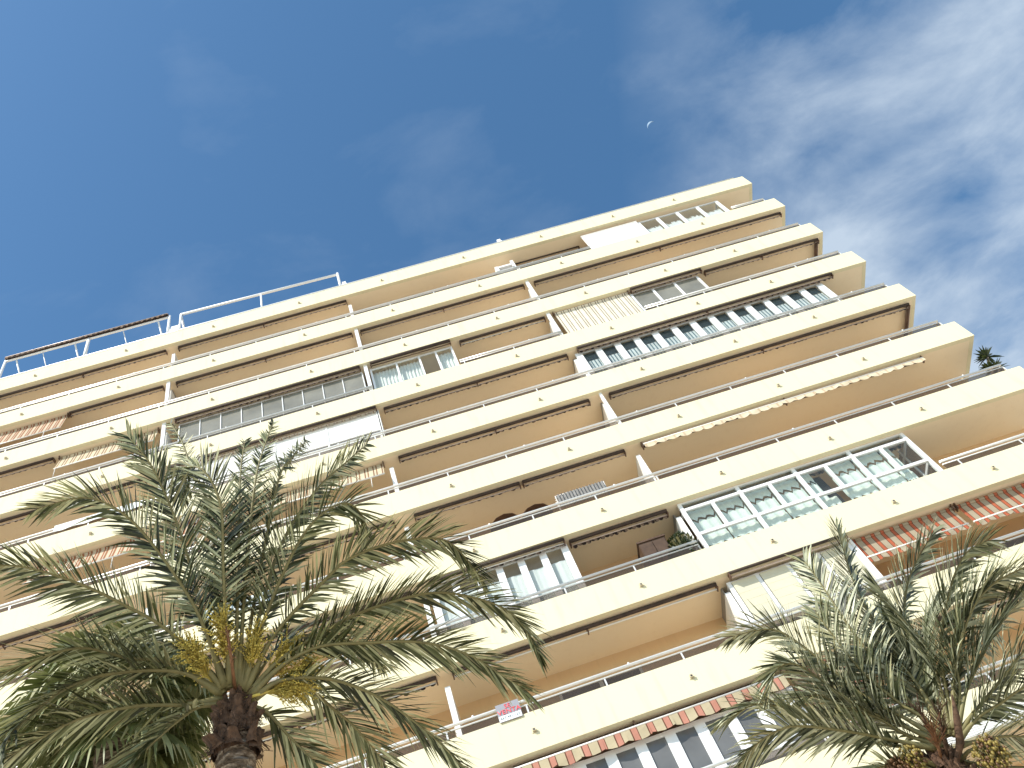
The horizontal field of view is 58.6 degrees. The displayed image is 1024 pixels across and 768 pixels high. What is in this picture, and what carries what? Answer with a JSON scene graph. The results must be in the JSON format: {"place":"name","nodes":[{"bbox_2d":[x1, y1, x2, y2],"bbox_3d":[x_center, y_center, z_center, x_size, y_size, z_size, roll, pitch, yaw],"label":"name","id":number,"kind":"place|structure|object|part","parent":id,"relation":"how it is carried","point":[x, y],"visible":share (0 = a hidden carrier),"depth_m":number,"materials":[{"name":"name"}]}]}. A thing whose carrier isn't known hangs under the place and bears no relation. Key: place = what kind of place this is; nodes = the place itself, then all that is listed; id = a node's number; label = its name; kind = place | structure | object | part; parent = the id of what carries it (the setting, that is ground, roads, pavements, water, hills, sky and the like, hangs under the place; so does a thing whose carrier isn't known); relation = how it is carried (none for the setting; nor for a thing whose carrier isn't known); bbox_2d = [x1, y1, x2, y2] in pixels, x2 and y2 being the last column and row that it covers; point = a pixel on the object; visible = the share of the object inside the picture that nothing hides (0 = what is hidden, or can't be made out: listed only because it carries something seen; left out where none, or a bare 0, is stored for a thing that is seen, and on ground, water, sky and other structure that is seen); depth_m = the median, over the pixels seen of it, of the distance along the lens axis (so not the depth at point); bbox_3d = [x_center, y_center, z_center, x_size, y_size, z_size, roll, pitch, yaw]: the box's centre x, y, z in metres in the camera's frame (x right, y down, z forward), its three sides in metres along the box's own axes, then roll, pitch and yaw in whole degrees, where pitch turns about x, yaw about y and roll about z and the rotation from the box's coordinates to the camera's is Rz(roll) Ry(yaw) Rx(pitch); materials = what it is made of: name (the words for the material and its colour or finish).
{"place":"outdoors","nodes":[
{"label":"outdoors","id":0,"kind":"place"},
{"bbox_2d":[0,0,1023,381],"label":"sky","id":1,"kind":"structure","parent":0,"point":[158,157],"materials":[{"name":"blue"}]},
{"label":"ground","id":2,"kind":"structure","parent":0,"visible":0},
{"bbox_2d":[0,614,215,767],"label":"fan palm","id":3,"kind":"object","parent":2,"relation":"on","point":[180,744],"visible":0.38,"depth_m":11.19,"materials":[{"name":"green plant"}]},
{"bbox_2d":[0,416,555,767],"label":"date palm","id":4,"kind":"object","parent":2,"relation":"on","point":[234,739],"visible":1,"depth_m":10.20,"materials":[{"name":"green plant"}]},
{"bbox_2d":[0,177,1023,767],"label":"apartment building","id":5,"kind":"structure","parent":2,"relation":"on","point":[950,427],"depth_m":27.59,"materials":[{"name":"beige paint"}]},
{"bbox_2d":[0,457,55,477],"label":"awning","id":6,"kind":"object","parent":5,"relation":"attached to","point":[28,465],"visible":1,"depth_m":31.63,"materials":[{"name":"fabric"}]},
{"bbox_2d":[0,413,69,444],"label":"awning","id":7,"kind":"object","parent":5,"relation":"attached to","point":[30,430],"visible":1,"depth_m":33.58,"materials":[{"name":"fabric"}]},
{"bbox_2d":[0,608,127,649],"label":"awning","id":8,"kind":"object","parent":5,"relation":"attached to","point":[4,645],"visible":0.53,"depth_m":24.71,"materials":[{"name":"fabric"}]},
{"bbox_2d":[0,477,146,525],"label":"awning","id":9,"kind":"object","parent":5,"relation":"attached to","point":[29,512],"visible":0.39,"depth_m":29.34,"materials":[{"name":"fabric"}]},
{"bbox_2d":[22,537,139,584],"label":"awning","id":10,"kind":"object","parent":5,"relation":"attached to","point":[104,553],"visible":0.42,"depth_m":26.93,"materials":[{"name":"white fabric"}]},
{"bbox_2d":[0,350,167,399],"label":"awning","id":11,"kind":"object","parent":5,"relation":"attached to","point":[82,373],"visible":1,"depth_m":36.55,"materials":[{"name":"fabric"}]},
{"bbox_2d":[0,315,170,377],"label":"roof pergola","id":12,"kind":"object","parent":5,"relation":"on","point":[88,339],"visible":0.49,"depth_m":38.87,"materials":[{"name":"white metal"}]},
{"bbox_2d":[5,313,168,359],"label":"awning","id":13,"kind":"object","parent":12,"relation":"attached to","point":[86,336],"visible":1,"depth_m":39.09,"materials":[{"name":"fabric"}]},
{"bbox_2d":[53,500,141,531],"bbox_3d":[-12.770,4.127,28.287,2.750,0.300,0.169,-16,-56,-7],"label":"white sheet","id":14,"kind":"object","parent":5,"relation":"hanging from","point":[59,527],"visible":0.56,"depth_m":28.18,"materials":[{"name":"white fabric"}]},
{"bbox_2d":[52,427,159,476],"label":"awning","id":15,"kind":"object","parent":5,"relation":"attached to","point":[88,454],"visible":0.8,"depth_m":31.59,"materials":[{"name":"beige fabric"}]},
{"bbox_2d":[98,684,123,696],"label":"awning","id":16,"kind":"object","parent":5,"relation":"attached to","point":[111,690],"visible":0.09,"depth_m":22.59,"materials":[{"name":"fabric"}]},
{"bbox_2d":[69,385,164,417],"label":"awning","id":17,"kind":"object","parent":5,"relation":"attached to","point":[114,400],"visible":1,"depth_m":34.37,"materials":[{"name":"fabric"}]},
{"bbox_2d":[161,509,234,541],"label":"awning","id":18,"kind":"object","parent":5,"relation":"attached to","point":[192,526],"visible":0.14,"depth_m":27.37,"materials":[{"name":"fabric"}]},
{"bbox_2d":[205,590,268,619],"bbox_3d":[-7.247,5.892,23.998,1.800,0.450,0.170,-16,-56,-7],"label":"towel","id":19,"kind":"object","parent":5,"relation":"hanging from","point":[239,608],"visible":0.06,"depth_m":23.96,"materials":[{"name":"fabric"}]},
{"bbox_2d":[178,272,341,328],"bbox_3d":[-10.694,-3.012,39.560,7.035,1.860,1.400,-16,-56,-7],"label":"roof frame","id":20,"kind":"object","parent":5,"relation":"on","point":[181,320],"visible":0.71,"depth_m":39.70,"materials":[{"name":"white metal"}]},
{"bbox_2d":[178,300,347,351],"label":"awning","id":21,"kind":"object","parent":5,"relation":"attached to","point":[260,324],"visible":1,"depth_m":37.46,"materials":[{"name":"fabric"}]},
{"bbox_2d":[176,333,352,387],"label":"awning","id":22,"kind":"object","parent":5,"relation":"attached to","point":[260,359],"visible":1,"depth_m":35.07,"materials":[{"name":"fabric"}]},
{"bbox_2d":[174,365,360,423],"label":"awning","id":23,"kind":"object","parent":5,"relation":"attached to","point":[266,393],"visible":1,"depth_m":32.60,"materials":[{"name":"fabric"}]},
{"bbox_2d":[167,406,376,471],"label":"awning","id":24,"kind":"object","parent":5,"relation":"attached to","point":[305,427],"visible":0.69,"depth_m":30.33,"materials":[{"name":"fabric"}]},
{"bbox_2d":[206,591,410,663],"bbox_3d":[-5.729,6.388,23.157,6.630,0.210,0.220,-16,-56,-7],"label":"awning","id":25,"kind":"object","parent":5,"relation":"attached to","point":[302,627],"visible":0.09,"depth_m":23.24,"materials":[{"name":"fabric"}]},
{"bbox_2d":[196,676,437,764],"bbox_3d":[-4.841,7.811,20.786,6.530,0.212,0.220,-16,-56,-7],"label":"awning","id":26,"kind":"object","parent":5,"relation":"attached to","point":[427,680],"visible":0.32,"depth_m":20.94,"materials":[{"name":"fabric"}]},
{"bbox_2d":[266,461,384,509],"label":"awning","id":27,"kind":"object","parent":5,"relation":"attached to","point":[370,472],"visible":0.54,"depth_m":27.85,"materials":[{"name":"beige fabric"}]},
{"bbox_2d":[296,520,395,555],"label":"awning","id":28,"kind":"object","parent":5,"relation":"attached to","point":[332,541],"visible":0.47,"depth_m":25.73,"materials":[{"name":"fabric"}]},
{"bbox_2d":[369,339,450,367],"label":"awning","id":29,"kind":"object","parent":5,"relation":"attached to","point":[410,351],"visible":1,"depth_m":33.22,"materials":[{"name":"fabric"}]},
{"bbox_2d":[360,284,524,335],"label":"awning","id":30,"kind":"object","parent":5,"relation":"attached to","point":[441,308],"visible":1,"depth_m":35.96,"materials":[{"name":"fabric"}]},
{"bbox_2d":[414,482,520,521],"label":"awning","id":31,"kind":"object","parent":5,"relation":"attached to","point":[468,499],"visible":0.94,"depth_m":26.21,"materials":[{"name":"fabric"}]},
{"bbox_2d":[383,354,568,413],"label":"awning","id":32,"kind":"object","parent":5,"relation":"attached to","point":[475,382],"visible":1,"depth_m":31.18,"materials":[{"name":"fabric"}]},
{"bbox_2d":[398,399,590,462],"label":"awning","id":33,"kind":"object","parent":5,"relation":"attached to","point":[492,429],"visible":1,"depth_m":28.78,"materials":[{"name":"fabric"}]},
{"bbox_2d":[430,538,565,585],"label":"awning","id":34,"kind":"object","parent":5,"relation":"attached to","point":[523,552],"visible":0.73,"depth_m":23.81,"materials":[{"name":"fabric"}]},
{"bbox_2d":[459,316,545,346],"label":"awning","id":35,"kind":"object","parent":5,"relation":"attached to","point":[499,330],"visible":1,"depth_m":33.79,"materials":[{"name":"fabric"}]},
{"bbox_2d":[494,263,514,275],"bbox_3d":[-0.109,-4.323,37.448,0.740,1.860,0.430,-16,-56,-7],"label":"utility cabinet","id":36,"kind":"object","parent":5,"relation":"on","point":[502,267],"visible":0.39,"depth_m":38.03,"materials":[{"name":"white paint"}]},
{"bbox_2d":[491,513,522,532],"bbox_3d":[0.010,4.275,24.962,0.940,1.540,0.940,-16,-56,-7],"label":"parasol","id":37,"kind":"object","parent":5,"relation":"on","point":[503,517],"visible":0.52,"depth_m":25.52,"materials":[{"name":"fabric"}]},
{"bbox_2d":[495,699,522,723],"bbox_3d":[-0.065,7.097,19.823,0.530,0.460,0.022,-16,-56,-7],"label":"sale sign","id":38,"kind":"object","parent":5,"relation":"attached to","point":[507,711],"visible":1,"depth_m":19.81,"materials":[{"name":"white"}]},
{"bbox_2d":[521,503,552,521],"bbox_3d":[0.866,4.023,25.075,0.940,1.540,0.940,-16,-56,-7],"label":"parasol","id":39,"kind":"object","parent":5,"relation":"on","point":[534,507],"visible":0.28,"depth_m":25.64,"materials":[{"name":"fabric"}]},
{"bbox_2d":[515,246,579,265],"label":"awning","id":40,"kind":"object","parent":5,"relation":"attached to","point":[548,255],"visible":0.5,"depth_m":39.28,"materials":[{"name":"fabric"}]},
{"bbox_2d":[522,449,626,487],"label":"awning","id":41,"kind":"object","parent":5,"relation":"attached to","point":[573,466],"visible":1,"depth_m":26.61,"materials":[{"name":"fabric"}]},
{"bbox_2d":[554,481,609,510],"bbox_3d":[2.127,3.462,25.177,1.480,1.631,0.305,-16,-56,-7],"label":"drying rack","id":42,"kind":"object","parent":5,"relation":"on","point":[578,489],"visible":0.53,"depth_m":25.67,"materials":[{"name":"metal"}]},
{"bbox_2d":[556,481,607,507],"bbox_3d":[1.974,3.126,25.593,1.400,0.570,0.177,-16,-56,-7],"label":"grey cloth","id":43,"kind":"object","parent":42,"relation":"hanging from","point":[570,494],"visible":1,"depth_m":25.63,"materials":[{"name":"grey fabric"}]},
{"bbox_2d":[452,582,718,679],"bbox_3d":[1.788,5.835,21.683,6.680,0.147,0.220,-16,-56,-7],"label":"awning","id":44,"kind":"object","parent":5,"relation":"attached to","point":[616,617],"visible":0.95,"depth_m":21.71,"materials":[{"name":"fabric"}]},
{"bbox_2d":[552,290,642,332],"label":"awning","id":45,"kind":"object","parent":5,"relation":"attached to","point":[570,320],"visible":0.96,"depth_m":33.57,"materials":[{"name":"white fabric"}]},
{"bbox_2d":[559,665,643,700],"bbox_3d":[2.372,7.628,21.067,2.100,2.100,0.050,-16,-56,-7],"label":"sliding door","id":46,"kind":"structure","parent":5,"relation":"in","point":[626,675],"depth_m":21.81,"materials":[{"name":"white paint"}]},
{"bbox_2d":[569,509,668,548],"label":"awning","id":47,"kind":"object","parent":5,"relation":"attached to","point":[644,523],"visible":1,"depth_m":24.25,"materials":[{"name":"fabric"}]},
{"bbox_2d":[515,670,789,767],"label":"awning","id":48,"kind":"object","parent":5,"relation":"attached to","point":[572,755],"visible":0.84,"depth_m":19.02,"materials":[{"name":"fabric"}]},
{"bbox_2d":[636,534,671,567],"bbox_3d":[3.891,4.733,23.159,0.780,1.910,0.560,-16,-56,-7],"label":"garden cabinet","id":49,"kind":"object","parent":5,"relation":"on","point":[653,545],"visible":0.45,"depth_m":23.53,"materials":[{"name":"brown wood"}]},
{"bbox_3d":[3.687,4.580,22.971,0.330,1.740,0.023,-16,-56,-7],"label":"door","id":50,"kind":"part","parent":49,"relation":"part of","materials":[{"name":"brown wood"}]},
{"bbox_3d":[4.020,4.481,23.014,0.330,1.740,0.023,-16,-56,-7],"label":"door","id":51,"kind":"part","parent":49,"relation":"part of","materials":[{"name":"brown wood"}]},
{"bbox_2d":[534,212,781,286],"bbox_3d":[6.030,-5.507,37.137,10.780,0.207,0.220,-16,-56,-7],"label":"awning","id":52,"kind":"object","parent":5,"relation":"attached to","point":[657,247],"visible":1,"depth_m":37.09,"materials":[{"name":"fabric"}]},
{"bbox_2d":[630,268,701,293],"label":"awning","id":53,"kind":"object","parent":5,"relation":"attached to","point":[660,280],"visible":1,"depth_m":34.50,"materials":[{"name":"fabric"}]},
{"bbox_2d":[667,551,678,559],"bbox_3d":[4.184,4.578,22.755,0.357,1.251,0.372,-31,-56,3],"label":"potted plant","id":54,"kind":"object","parent":5,"relation":"on","point":[673,555],"visible":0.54,"depth_m":23.01,"materials":[{"name":"green plant"}]},
{"bbox_2d":[667,530,701,555],"bbox_3d":[4.492,4.444,23.138,0.976,1.859,0.931,8,-62,-22],"label":"potted plant","id":55,"kind":"object","parent":5,"relation":"on","point":[681,537],"visible":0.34,"depth_m":23.32,"materials":[{"name":"green plant"}]},
{"bbox_2d":[577,272,833,353],"bbox_3d":[6.907,-2.516,32.168,9.730,0.267,0.215,-16,-56,-7],"label":"awning","id":56,"kind":"object","parent":5,"relation":"attached to","point":[831,275],"visible":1,"depth_m":32.14,"materials":[{"name":"fabric"}]},
{"bbox_2d":[609,303,910,399],"bbox_3d":[8.244,-1.104,29.962,10.730,0.216,0.220,-16,-56,-7],"label":"awning","id":57,"kind":"object","parent":5,"relation":"attached to","point":[762,348],"visible":1,"depth_m":29.92,"materials":[{"name":"fabric"}]},
{"bbox_2d":[704,238,818,276],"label":"awning","id":58,"kind":"object","parent":5,"relation":"attached to","point":[760,255],"visible":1,"depth_m":35.09,"materials":[{"name":"fabric"}]},
{"bbox_2d":[640,356,924,449],"bbox_3d":[8.236,0.557,27.352,9.230,0.390,0.218,-16,-56,-7],"label":"awning","id":59,"kind":"object","parent":5,"relation":"attached to","point":[776,404],"visible":1,"depth_m":27.25,"materials":[{"name":"fabric"}]},
{"bbox_2d":[728,533,847,580],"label":"awning","id":60,"kind":"object","parent":5,"relation":"attached to","point":[730,577],"visible":0.72,"depth_m":22.13,"materials":[{"name":"fabric"}]},
{"bbox_2d":[684,439,901,512],"bbox_3d":[7.726,2.566,24.937,6.430,0.336,0.220,-16,-56,-7],"label":"awning","id":61,"kind":"object","parent":5,"relation":"attached to","point":[891,449],"visible":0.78,"depth_m":25.00,"materials":[{"name":"fabric"}]},
{"bbox_2d":[814,240,817,261],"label":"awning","id":62,"kind":"object","parent":5,"relation":"attached to","point":[815,249],"visible":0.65,"depth_m":35.57,"materials":[{"name":"brown fabric"}]},
{"bbox_2d":[800,657,893,728],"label":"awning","id":63,"kind":"object","parent":5,"relation":"attached to","point":[853,684],"visible":0.01,"depth_m":19.41,"materials":[{"name":"fabric"}]},
{"bbox_2d":[904,306,909,336],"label":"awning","id":64,"kind":"object","parent":5,"relation":"attached to","point":[907,316],"visible":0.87,"depth_m":30.87,"materials":[{"name":"brown fabric"}]},
{"bbox_2d":[851,504,971,561],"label":"awning","id":65,"kind":"object","parent":5,"relation":"attached to","point":[877,546],"visible":0.81,"depth_m":22.43,"materials":[{"name":"fabric"}]},
{"bbox_2d":[889,674,964,713],"bbox_3d":[9.148,7.313,19.469,2.100,2.100,0.050,-16,-56,-7],"label":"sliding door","id":66,"kind":"structure","parent":5,"relation":"in","point":[949,689],"depth_m":20.10,"materials":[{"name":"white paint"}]},
{"bbox_2d":[935,590,1019,626],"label":"awning","id":67,"kind":"object","parent":5,"relation":"attached to","point":[989,607],"visible":0.12,"depth_m":20.31,"materials":[{"name":"fabric"}]},
{"bbox_2d":[953,483,1023,524],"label":"awning","id":68,"kind":"object","parent":5,"relation":"attached to","point":[1001,503],"visible":1,"depth_m":22.73,"materials":[{"name":"fabric"}]},
{"bbox_2d":[974,346,1008,375],"bbox_3d":[14.644,-0.274,27.271,0.947,2.416,1.010,31,-73,-30],"label":"yucca plant","id":69,"kind":"object","parent":5,"relation":"on","point":[983,355],"visible":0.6,"depth_m":27.89,"materials":[{"name":"green plant"}]},
{"bbox_2d":[998,534,1023,548],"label":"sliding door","id":70,"kind":"structure","parent":5,"relation":"in","point":[1020,540],"depth_m":23.21,"materials":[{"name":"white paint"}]},
{"bbox_2d":[703,514,1023,767],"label":"date palm","id":71,"kind":"object","parent":2,"relation":"on","point":[916,671],"visible":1,"depth_m":11.46,"materials":[{"name":"green plant"}]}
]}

